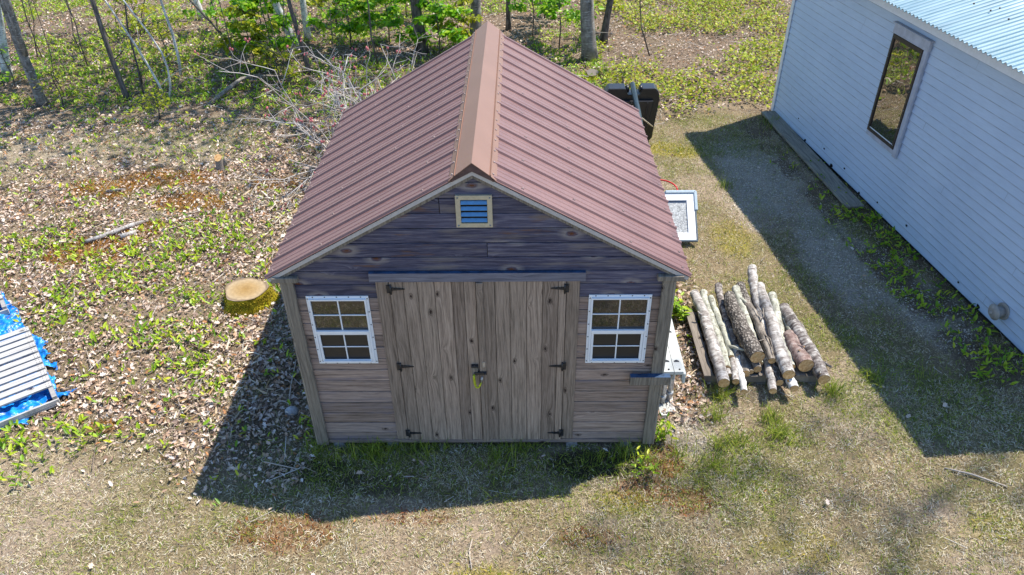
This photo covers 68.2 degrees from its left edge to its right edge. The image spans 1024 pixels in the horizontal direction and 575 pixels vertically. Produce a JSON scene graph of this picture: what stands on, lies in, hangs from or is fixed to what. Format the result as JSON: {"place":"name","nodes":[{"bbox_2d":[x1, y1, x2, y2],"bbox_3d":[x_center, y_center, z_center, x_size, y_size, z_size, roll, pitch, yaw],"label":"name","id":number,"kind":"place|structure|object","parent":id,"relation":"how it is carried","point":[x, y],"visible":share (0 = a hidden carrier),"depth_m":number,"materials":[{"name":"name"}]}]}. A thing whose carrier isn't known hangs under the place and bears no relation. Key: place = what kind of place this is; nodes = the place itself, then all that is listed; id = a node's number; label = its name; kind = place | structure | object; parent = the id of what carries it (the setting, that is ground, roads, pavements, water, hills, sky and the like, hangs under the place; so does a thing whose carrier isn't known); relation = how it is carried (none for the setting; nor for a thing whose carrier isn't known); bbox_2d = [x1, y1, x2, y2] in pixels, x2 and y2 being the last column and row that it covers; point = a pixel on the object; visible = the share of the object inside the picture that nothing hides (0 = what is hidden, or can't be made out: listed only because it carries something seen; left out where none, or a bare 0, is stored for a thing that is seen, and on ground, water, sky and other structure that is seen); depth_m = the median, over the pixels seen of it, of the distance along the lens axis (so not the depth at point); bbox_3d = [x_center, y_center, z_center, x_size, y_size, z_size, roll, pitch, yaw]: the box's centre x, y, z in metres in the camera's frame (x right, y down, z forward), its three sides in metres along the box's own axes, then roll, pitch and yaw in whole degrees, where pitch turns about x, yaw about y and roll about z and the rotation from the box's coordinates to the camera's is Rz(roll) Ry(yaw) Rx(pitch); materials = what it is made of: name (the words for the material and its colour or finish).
{"place":"outdoors","nodes":[
{"label":"outdoors","id":0,"kind":"place"},
{"bbox_2d":[0,0,1023,574],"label":"ground","id":1,"kind":"structure","parent":0,"point":[784,166],"depth_m":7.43,"materials":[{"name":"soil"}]},
{"bbox_2d":[0,6,13,81],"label":"birch tree","id":2,"kind":"object","parent":1,"relation":"on","point":[3,40],"visible":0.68,"depth_m":14.63,"materials":[{"name":"white plant"}]},
{"bbox_2d":[0,0,49,106],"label":"tree","id":3,"kind":"object","parent":1,"relation":"on","point":[40,97],"visible":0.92,"depth_m":13.32,"materials":[{"name":"grey plant"}]},
{"bbox_2d":[0,44,49,87],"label":"leafy sapling","id":4,"kind":"object","parent":1,"relation":"on","point":[13,62],"visible":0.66,"depth_m":14.53,"materials":[{"name":"green plant"}]},
{"bbox_2d":[18,0,37,56],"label":"bare sapling","id":5,"kind":"object","parent":1,"relation":"on","point":[28,24],"visible":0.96,"depth_m":15.61,"materials":[{"name":"grey plant"}]},
{"bbox_2d":[20,0,42,57],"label":"bare sapling","id":6,"kind":"object","parent":1,"relation":"on","point":[33,28],"visible":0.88,"depth_m":15.64,"materials":[{"name":"grey plant"}]},
{"bbox_2d":[0,291,76,429],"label":"tarp","id":7,"kind":"object","parent":1,"relation":"on","point":[9,324],"visible":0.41,"depth_m":7.71,"materials":[{"name":"blue plastic"}]},
{"bbox_2d":[0,289,9,314],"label":"wood pallet","id":8,"kind":"object","parent":7,"relation":"on","point":[5,311],"visible":1,"depth_m":8.70,"materials":[{"name":"white wood"}]},
{"bbox_2d":[0,326,60,427],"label":"wood pallet","id":9,"kind":"object","parent":7,"relation":"on","point":[12,349],"visible":1,"depth_m":7.71,"materials":[{"name":"white wood"}]},
{"bbox_2d":[28,0,64,93],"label":"bare sapling","id":10,"kind":"object","parent":1,"relation":"on","point":[47,43],"visible":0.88,"depth_m":13.74,"materials":[{"name":"grey plant"}]},
{"bbox_2d":[31,68,85,107],"bbox_3d":[-8.130,-3.557,13.589,0.848,0.751,0.664,-8,36,-10],"label":"leafy sapling","id":11,"kind":"object","parent":1,"relation":"on","point":[49,87],"visible":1,"depth_m":13.50,"materials":[{"name":"green plant"}]},
{"bbox_2d":[66,0,87,65],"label":"bare sapling","id":12,"kind":"object","parent":1,"relation":"on","point":[77,33],"visible":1,"depth_m":15.24,"materials":[{"name":"grey plant"}]},
{"bbox_2d":[75,0,129,100],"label":"tree","id":13,"kind":"object","parent":1,"relation":"on","point":[122,86],"visible":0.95,"depth_m":13.53,"materials":[{"name":"brown plant"}]},
{"bbox_2d":[82,219,148,243],"bbox_3d":[-5.305,-0.755,10.144,0.854,0.075,0.083,-27,43,-31],"label":"birch branch","id":14,"kind":"object","parent":1,"relation":"on","point":[114,231],"visible":1,"depth_m":10.11,"materials":[{"name":"grey plant"}]},
{"bbox_2d":[95,56,143,93],"bbox_3d":[-6.947,-3.818,13.679,0.945,0.981,0.547,-6,36,-6],"label":"bare sapling","id":15,"kind":"object","parent":1,"relation":"on","point":[140,83],"visible":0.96,"depth_m":13.83,"materials":[{"name":"grey plant"}]},
{"bbox_2d":[109,0,148,85],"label":"bare sapling","id":16,"kind":"object","parent":1,"relation":"on","point":[131,43],"visible":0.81,"depth_m":14.07,"materials":[{"name":"grey plant"}]},
{"bbox_2d":[106,0,187,35],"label":"leafy sapling","id":17,"kind":"object","parent":1,"relation":"on","point":[131,20],"visible":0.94,"depth_m":16.87,"materials":[{"name":"green plant"}]},
{"bbox_2d":[104,0,193,89],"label":"birch sapling","id":18,"kind":"object","parent":1,"relation":"on","point":[144,59],"visible":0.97,"depth_m":13.82,"materials":[{"name":"white plant"}]},
{"bbox_2d":[131,84,176,119],"bbox_3d":[-6.137,-3.151,13.113,0.931,0.568,0.642,0,36,1],"label":"leafy sapling","id":19,"kind":"object","parent":1,"relation":"on","point":[148,101],"visible":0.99,"depth_m":13.04,"materials":[{"name":"green plant"}]},
{"bbox_2d":[123,0,190,98],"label":"birch sapling","id":20,"kind":"object","parent":1,"relation":"on","point":[161,52],"visible":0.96,"depth_m":13.40,"materials":[{"name":"white plant"}]},
{"bbox_2d":[127,17,197,61],"bbox_3d":[-7.120,-4.969,15.293,1.196,0.957,1.593,-21,40,-25],"label":"leafy sapling","id":21,"kind":"object","parent":1,"relation":"on","point":[164,34],"visible":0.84,"depth_m":15.15,"materials":[{"name":"green plant"}]},
{"bbox_2d":[35,166,298,433],"bbox_3d":[-4.834,-0.257,9.474,3.624,0.085,5.620,0,36,1],"label":"rust moss","id":22,"kind":"object","parent":1,"relation":"on","point":[179,197],"visible":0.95,"depth_m":10.96,"materials":[{"name":"plant"}]},
{"bbox_2d":[160,0,196,76],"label":"birch sapling","id":23,"kind":"object","parent":1,"relation":"on","point":[174,40],"visible":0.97,"depth_m":14.46,"materials":[{"name":"white plant"}]},
{"bbox_2d":[193,0,206,20],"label":"birch tree","id":24,"kind":"object","parent":1,"relation":"on","point":[198,5],"visible":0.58,"depth_m":17.96,"materials":[{"name":"white plant"}]},
{"bbox_2d":[186,0,235,87],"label":"bare sapling","id":25,"kind":"object","parent":1,"relation":"on","point":[224,41],"visible":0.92,"depth_m":13.95,"materials":[{"name":"grey plant"}]},
{"bbox_2d":[186,0,238,54],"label":"bare sapling","id":26,"kind":"object","parent":1,"relation":"on","point":[206,17],"visible":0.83,"depth_m":15.59,"materials":[{"name":"grey plant"}]},
{"bbox_2d":[181,0,259,27],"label":"leafy sapling","id":27,"kind":"object","parent":1,"relation":"on","point":[194,12],"visible":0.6,"depth_m":17.06,"materials":[{"name":"green plant"}]},
{"bbox_2d":[214,154,226,171],"bbox_3d":[-4.482,-1.910,11.639,0.214,0.272,0.154,0,36,1],"label":"tree stump","id":28,"kind":"object","parent":1,"relation":"on","point":[220,163],"visible":0.95,"depth_m":11.61,"materials":[{"name":"grey wood"}]},
{"bbox_2d":[206,62,284,106],"bbox_3d":[-5.067,-3.889,14.112,0.392,0.560,1.635,29,45,35],"label":"fallen branch","id":29,"kind":"object","parent":1,"relation":"on","point":[227,89],"visible":0.82,"depth_m":14.11,"materials":[{"name":"grey wood"}]},
{"bbox_2d":[211,4,282,71],"bbox_3d":[-5.156,-4.766,14.653,1.361,1.330,0.883,-8,36,-9],"label":"leafy sapling","id":30,"kind":"object","parent":1,"relation":"on","point":[252,27],"visible":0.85,"depth_m":14.54,"materials":[{"name":"green leaf"},{"name":"dark bark"}]},
{"bbox_2d":[222,278,280,317],"bbox_3d":[-3.050,0.088,8.855,0.724,0.258,0.581,-10,37,-12],"label":"tree stump","id":31,"kind":"object","parent":1,"relation":"on","point":[241,290],"visible":0.99,"depth_m":8.73,"materials":[{"name":"beige wood"}]},
{"bbox_2d":[205,0,299,35],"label":"leafy sapling","id":32,"kind":"object","parent":1,"relation":"on","point":[270,8],"visible":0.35,"depth_m":15.84,"materials":[{"name":"green plant"}]},
{"bbox_2d":[224,0,309,62],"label":"leafy sapling","id":33,"kind":"object","parent":1,"relation":"on","point":[249,4],"visible":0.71,"depth_m":14.82,"materials":[{"name":"green plant"}]},
{"bbox_2d":[244,0,291,87],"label":"bare sapling","id":34,"kind":"object","parent":1,"relation":"on","point":[274,46],"visible":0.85,"depth_m":13.95,"materials":[{"name":"grey plant"}]},
{"bbox_2d":[251,42,301,85],"bbox_3d":[-4.461,-4.232,14.354,0.965,0.847,0.939,0,36,1],"label":"leafy sapling","id":35,"kind":"object","parent":1,"relation":"on","point":[270,54],"visible":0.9,"depth_m":14.22,"materials":[{"name":"green plant"}]},
{"bbox_2d":[270,0,299,48],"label":"birch tree","id":36,"kind":"object","parent":1,"relation":"on","point":[278,9],"visible":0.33,"depth_m":15.82,"materials":[{"name":"white plant"}]},
{"bbox_2d":[285,406,298,415],"bbox_3d":[-2.153,1.208,7.401,0.138,0.090,0.108,0,36,1],"label":"rock","id":37,"kind":"object","parent":1,"relation":"on","point":[294,410],"visible":0.94,"depth_m":7.37,"materials":[{"name":"grey stone"}]},
{"bbox_2d":[286,0,312,74],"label":"tree","id":38,"kind":"object","parent":1,"relation":"on","point":[305,60],"visible":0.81,"depth_m":14.53,"materials":[{"name":"grey plant"}]},
{"bbox_2d":[299,0,312,41],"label":"birch tree","id":39,"kind":"object","parent":1,"relation":"on","point":[306,30],"visible":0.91,"depth_m":16.43,"materials":[{"name":"white plant"}]},
{"bbox_2d":[274,1,344,80],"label":"bare sapling","id":40,"kind":"object","parent":1,"relation":"on","point":[301,42],"visible":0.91,"depth_m":14.10,"materials":[{"name":"grey plant"}]},
{"bbox_2d":[194,24,437,211],"bbox_3d":[-2.658,-2.599,11.003,3.324,2.528,2.919,-4,36,-5],"label":"bare shrub","id":41,"kind":"object","parent":1,"relation":"on","point":[336,102],"visible":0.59,"depth_m":10.94,"materials":[{"name":"grey plant"}]},
{"bbox_2d":[314,0,350,73],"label":"bare sapling","id":42,"kind":"object","parent":1,"relation":"on","point":[331,27],"visible":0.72,"depth_m":14.27,"materials":[{"name":"grey plant"}]},
{"bbox_2d":[306,0,378,20],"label":"leafy sapling","id":43,"kind":"object","parent":1,"relation":"on","point":[321,4],"visible":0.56,"depth_m":17.34,"materials":[{"name":"green plant"}]},
{"bbox_2d":[306,0,394,47],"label":"leafy sapling","id":44,"kind":"object","parent":1,"relation":"on","point":[352,5],"visible":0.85,"depth_m":15.71,"materials":[{"name":"green plant"}]},
{"bbox_2d":[367,0,377,63],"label":"bare sapling","id":45,"kind":"object","parent":1,"relation":"on","point":[371,33],"visible":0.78,"depth_m":14.95,"materials":[{"name":"grey plant"}]},
{"bbox_2d":[335,0,431,43],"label":"leafy sapling","id":46,"kind":"object","parent":1,"relation":"on","point":[391,14],"visible":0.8,"depth_m":15.79,"materials":[{"name":"green plant"}]},
{"bbox_2d":[410,0,428,53],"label":"tree","id":47,"kind":"object","parent":1,"relation":"on","point":[421,47],"visible":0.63,"depth_m":15.57,"materials":[{"name":"grey plant"}]},
{"bbox_2d":[392,0,472,54],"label":"leafy sapling","id":48,"kind":"object","parent":1,"relation":"on","point":[438,10],"visible":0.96,"depth_m":15.22,"materials":[{"name":"green plant"}]},
{"bbox_2d":[171,175,699,449],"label":"bleached leaf strips","id":49,"kind":"object","parent":1,"relation":"on","point":[279,216],"visible":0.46,"depth_m":8.02,"materials":[{"name":"plant"}]},
{"bbox_2d":[430,0,482,36],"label":"leafy sapling","id":50,"kind":"object","parent":1,"relation":"on","point":[478,17],"visible":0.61,"depth_m":15.66,"materials":[{"name":"green plant"}]},
{"bbox_2d":[213,439,719,556],"bbox_3d":[-0.336,1.957,6.324,4.238,0.071,1.031,-8,36,-10],"label":"red moss","id":51,"kind":"object","parent":1,"relation":"on","point":[241,537],"visible":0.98,"depth_m":6.39,"materials":[{"name":"plant"}]},
{"bbox_2d":[0,0,947,574],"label":"dead leaves","id":52,"kind":"object","parent":1,"relation":"on","point":[186,304],"visible":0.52,"depth_m":9.90,"materials":[{"name":"brown plant"}]},
{"bbox_2d":[470,0,481,35],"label":"tree","id":53,"kind":"object","parent":1,"relation":"on","point":[476,9],"visible":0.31,"depth_m":15.96,"materials":[{"name":"grey plant"}]},
{"bbox_2d":[264,21,691,446],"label":"shed","id":54,"kind":"structure","parent":1,"relation":"on","point":[488,201],"depth_m":6.27,"materials":[{"name":"brown wood"}]},
{"bbox_2d":[305,296,377,362],"bbox_3d":[-1.389,0.363,6.214,0.500,0.710,0.037,0,36,1],"label":"window","id":55,"kind":"structure","parent":54,"relation":"in","point":[330,313],"depth_m":6.20,"materials":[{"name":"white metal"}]},
{"bbox_2d":[386,282,482,439],"bbox_3d":[-0.627,0.681,6.425,0.700,1.779,0.056,0,36,1],"label":"door","id":56,"kind":"structure","parent":54,"relation":"in","point":[413,365],"depth_m":6.37,"materials":[{"name":"brown wood"}]},
{"bbox_2d":[474,281,568,440],"bbox_3d":[0.069,0.684,6.411,0.778,1.784,0.070,0,36,1],"label":"door","id":57,"kind":"structure","parent":54,"relation":"in","point":[533,412],"depth_m":6.36,"materials":[{"name":"brown wood"}]},
{"bbox_2d":[585,294,651,362],"bbox_3d":[0.864,0.354,6.184,0.500,0.715,0.037,0,36,1],"label":"window","id":58,"kind":"structure","parent":54,"relation":"in","point":[607,313],"depth_m":6.17,"materials":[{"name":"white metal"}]},
{"bbox_2d":[0,0,1012,574],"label":"twigs","id":59,"kind":"object","parent":1,"relation":"on","point":[282,182],"visible":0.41,"depth_m":12.95,"materials":[{"name":"brown wood"}]},
{"bbox_2d":[505,0,510,30],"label":"tree","id":60,"kind":"object","parent":1,"relation":"on","point":[508,21],"visible":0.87,"depth_m":16.96,"materials":[{"name":"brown plant"}]},
{"bbox_2d":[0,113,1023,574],"bbox_3d":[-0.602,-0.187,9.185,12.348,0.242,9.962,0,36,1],"label":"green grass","id":61,"kind":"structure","parent":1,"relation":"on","point":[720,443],"depth_m":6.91,"materials":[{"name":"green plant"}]},
{"bbox_2d":[0,0,1023,505],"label":"groundcover leaves","id":62,"kind":"object","parent":1,"relation":"on","point":[234,234],"visible":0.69,"depth_m":10.64,"materials":[{"name":"green plant"}]},
{"bbox_2d":[507,0,563,34],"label":"leafy sapling","id":63,"kind":"object","parent":1,"relation":"on","point":[524,6],"visible":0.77,"depth_m":16.31,"materials":[{"name":"green plant"}]},
{"bbox_2d":[536,0,604,49],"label":"leafy sapling","id":64,"kind":"object","parent":1,"relation":"on","point":[552,13],"visible":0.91,"depth_m":15.46,"materials":[{"name":"green plant"}]},
{"bbox_2d":[585,69,601,80],"bbox_3d":[1.575,-4.114,14.648,0.407,0.176,0.350,-7,36,-8],"label":"tree stump","id":65,"kind":"object","parent":1,"relation":"on","point":[594,72],"visible":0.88,"depth_m":14.60,"materials":[{"name":"beige wood"}]},
{"bbox_2d":[580,0,608,61],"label":"tree","id":66,"kind":"object","parent":1,"relation":"on","point":[589,51],"visible":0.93,"depth_m":15.05,"materials":[{"name":"grey plant"}]},
{"bbox_2d":[599,0,613,44],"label":"tree","id":67,"kind":"object","parent":1,"relation":"on","point":[606,23],"visible":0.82,"depth_m":16.00,"materials":[{"name":"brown plant"}]},
{"bbox_2d":[594,0,625,11],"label":"leafy sapling","id":68,"kind":"object","parent":1,"relation":"on","point":[614,4],"visible":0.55,"depth_m":16.34,"materials":[{"name":"green plant"}]},
{"bbox_2d":[247,135,983,455],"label":"gravel chips","id":69,"kind":"object","parent":1,"relation":"on","point":[805,260],"visible":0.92,"depth_m":9.44,"materials":[{"name":"stone"}]},
{"bbox_2d":[602,64,640,88],"bbox_3d":[2.018,-3.584,13.406,0.777,0.750,0.664,-7,36,-9],"label":"leafy sapling","id":70,"kind":"object","parent":1,"relation":"on","point":[621,73],"visible":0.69,"depth_m":13.25,"materials":[{"name":"green plant"}]},
{"bbox_2d":[631,446,659,482],"bbox_3d":[1.159,1.553,6.659,0.292,0.291,0.294,0,36,1],"label":"weed plant","id":71,"kind":"object","parent":1,"relation":"on","point":[652,467],"visible":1,"depth_m":6.65,"materials":[{"name":"green plant"}]},
{"bbox_2d":[604,82,697,241],"bbox_3d":[1.855,-1.909,10.857,1.130,0.970,3.399,0,36,1],"label":"basketball hoop","id":72,"kind":"object","parent":1,"relation":"on","point":[643,98],"visible":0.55,"depth_m":11.43,"materials":[{"name":"white plastic"}]},
{"bbox_2d":[639,0,667,55],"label":"bare sapling","id":73,"kind":"object","parent":1,"relation":"on","point":[643,33],"visible":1,"depth_m":15.31,"materials":[{"name":"grey plant"}]},
{"bbox_2d":[655,412,677,443],"bbox_3d":[1.391,1.300,6.991,0.296,0.308,0.243,0,36,1],"label":"weed plant","id":74,"kind":"object","parent":1,"relation":"on","point":[662,430],"visible":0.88,"depth_m":6.97,"materials":[{"name":"green plant"}]},
{"bbox_2d":[659,318,685,415],"bbox_3d":[1.478,0.282,8.002,0.225,0.743,2.600,0,36,1],"label":"dock section","id":75,"kind":"object","parent":1,"relation":"on","point":[674,365],"visible":0.42,"depth_m":7.03,"materials":[{"name":"white plastic"}]},
{"bbox_2d":[672,289,691,321],"bbox_3d":[1.842,0.222,8.473,0.408,0.309,0.351,7,37,11],"label":"weed plant","id":76,"kind":"object","parent":1,"relation":"on","point":[678,310],"visible":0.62,"depth_m":8.44,"materials":[{"name":"green plant"}]},
{"bbox_2d":[594,0,789,116],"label":"shrub leaves","id":77,"kind":"object","parent":1,"relation":"on","point":[763,15],"visible":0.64,"depth_m":15.60,"materials":[{"name":"green plant"}]},
{"bbox_2d":[438,140,1013,574],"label":"yellow moss","id":78,"kind":"object","parent":1,"relation":"on","point":[674,150],"visible":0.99,"depth_m":6.51,"materials":[{"name":"plant"}]},
{"bbox_2d":[685,309,817,384],"bbox_3d":[2.533,0.613,8.064,1.199,0.124,1.090,0,36,1],"label":"wood pallet","id":79,"kind":"object","parent":1,"relation":"on","point":[701,348],"visible":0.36,"depth_m":7.70,"materials":[{"name":"grey wood"}]},
{"bbox_2d":[690,289,729,387],"bbox_3d":[2.091,0.495,8.032,0.148,0.142,1.514,0,36,1],"label":"log","id":80,"kind":"object","parent":79,"relation":"on","point":[716,356],"visible":1,"depth_m":7.88,"materials":[{"name":"grey wood"}]},
{"bbox_2d":[700,289,730,368],"bbox_3d":[2.181,0.434,8.153,0.114,0.093,1.312,0,36,1],"label":"log","id":81,"kind":"object","parent":79,"relation":"on","point":[704,296],"visible":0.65,"depth_m":8.07,"materials":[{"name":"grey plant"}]},
{"bbox_2d":[708,295,743,357],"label":"log","id":82,"kind":"object","parent":79,"relation":"on","point":[720,322],"visible":0.98,"depth_m":8.10,"materials":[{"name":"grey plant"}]},
{"bbox_2d":[715,282,740,355],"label":"log","id":83,"kind":"object","parent":79,"relation":"on","point":[720,301],"visible":0.87,"depth_m":8.28,"materials":[{"name":"grey wood"}]},
{"bbox_2d":[723,321,738,383],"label":"log","id":84,"kind":"object","parent":79,"relation":"on","point":[734,372],"visible":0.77,"depth_m":7.60,"materials":[{"name":"grey wood"}]},
{"bbox_2d":[733,345,746,393],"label":"log","id":85,"kind":"object","parent":79,"relation":"on","point":[742,382],"visible":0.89,"depth_m":7.51,"materials":[{"name":"white wood"}]},
{"bbox_2d":[737,339,749,376],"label":"log","id":86,"kind":"object","parent":79,"relation":"on","point":[744,363],"visible":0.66,"depth_m":7.63,"materials":[{"name":"grey wood"}]},
{"bbox_2d":[731,285,762,365],"bbox_3d":[2.541,0.378,8.126,0.127,0.150,1.242,0,36,1],"label":"log","id":87,"kind":"object","parent":79,"relation":"on","point":[741,300],"visible":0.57,"depth_m":8.32,"materials":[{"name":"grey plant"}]},
{"bbox_2d":[750,360,761,372],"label":"log","id":88,"kind":"object","parent":79,"relation":"on","point":[758,368],"visible":0.3,"depth_m":7.60,"materials":[{"name":"brown wood"}]},
{"bbox_2d":[724,291,764,362],"bbox_3d":[2.408,0.381,7.989,0.201,0.187,1.087,-2,36,-2],"label":"log","id":89,"kind":"object","parent":88,"relation":"on","point":[748,341],"visible":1,"depth_m":7.81,"materials":[{"name":"grey wood"}]},
{"bbox_2d":[736,281,783,385],"bbox_3d":[2.623,0.451,8.066,0.122,0.160,1.579,-1,36,0],"label":"log","id":90,"kind":"object","parent":79,"relation":"on","point":[774,366],"visible":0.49,"depth_m":7.81,"materials":[{"name":"grey wood"}]},
{"bbox_2d":[744,299,775,363],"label":"log","id":91,"kind":"object","parent":90,"relation":"on","point":[756,318],"visible":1,"depth_m":7.90,"materials":[{"name":"grey wood"}]},
{"bbox_2d":[747,264,776,393],"bbox_3d":[2.679,0.384,8.113,0.135,0.207,1.992,4,36,6],"label":"log","id":92,"kind":"object","parent":79,"relation":"on","point":[753,287],"visible":0.73,"depth_m":8.26,"materials":[{"name":"grey wood"}]},
{"bbox_2d":[777,299,790,329],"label":"log","id":93,"kind":"object","parent":79,"relation":"on","point":[786,326],"visible":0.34,"depth_m":8.19,"materials":[{"name":"grey wood"}]},
{"bbox_2d":[768,291,795,367],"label":"log","id":94,"kind":"object","parent":93,"relation":"on","point":[772,295],"visible":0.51,"depth_m":8.23,"materials":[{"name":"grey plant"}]},
{"bbox_2d":[784,370,798,391],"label":"log","id":95,"kind":"object","parent":79,"relation":"on","point":[792,384],"visible":0.37,"depth_m":7.38,"materials":[{"name":"white wood"}]},
{"bbox_2d":[757,282,794,378],"bbox_3d":[2.748,0.409,7.984,0.153,0.145,1.507,2,36,4],"label":"log","id":96,"kind":"object","parent":95,"relation":"on","point":[783,359],"visible":0.98,"depth_m":7.78,"materials":[{"name":"grey wood"}]},
{"bbox_2d":[783,329,813,371],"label":"log","id":97,"kind":"object","parent":79,"relation":"on","point":[803,360],"visible":0.97,"depth_m":7.63,"materials":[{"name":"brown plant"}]},
{"bbox_2d":[779,303,831,383],"bbox_3d":[3.086,0.555,7.922,0.227,0.155,1.186,-3,36,-3],"label":"log","id":98,"kind":"object","parent":79,"relation":"on","point":[798,329],"visible":0.87,"depth_m":7.79,"materials":[{"name":"grey wood"}]},
{"bbox_2d":[761,111,863,208],"bbox_3d":[4.577,-2.069,11.749,0.250,0.038,3.320,-4,36,-4],"label":"plank","id":99,"kind":"object","parent":1,"relation":"on","point":[802,149],"visible":1,"depth_m":11.48,"materials":[{"name":"grey wood"}]},
{"bbox_2d":[771,0,1023,354],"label":"house","id":100,"kind":"structure","parent":1,"relation":"on","point":[905,118],"depth_m":9.04,"materials":[{"name":"white"}]},
{"bbox_2d":[866,21,934,158],"bbox_3d":[4.887,-2.500,9.636,0.061,1.523,0.820,-5,36,-5],"label":"window","id":101,"kind":"structure","parent":100,"relation":"in","point":[909,51],"depth_m":9.57,"materials":[{"name":"white metal"}]},
{"bbox_2d":[944,467,1007,486],"bbox_3d":[4.077,1.659,6.652,0.498,0.026,0.028,15,39,21],"label":"dry stick","id":102,"kind":"object","parent":1,"relation":"on","point":[972,474],"visible":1,"depth_m":6.65,"materials":[{"name":"beige wood"}]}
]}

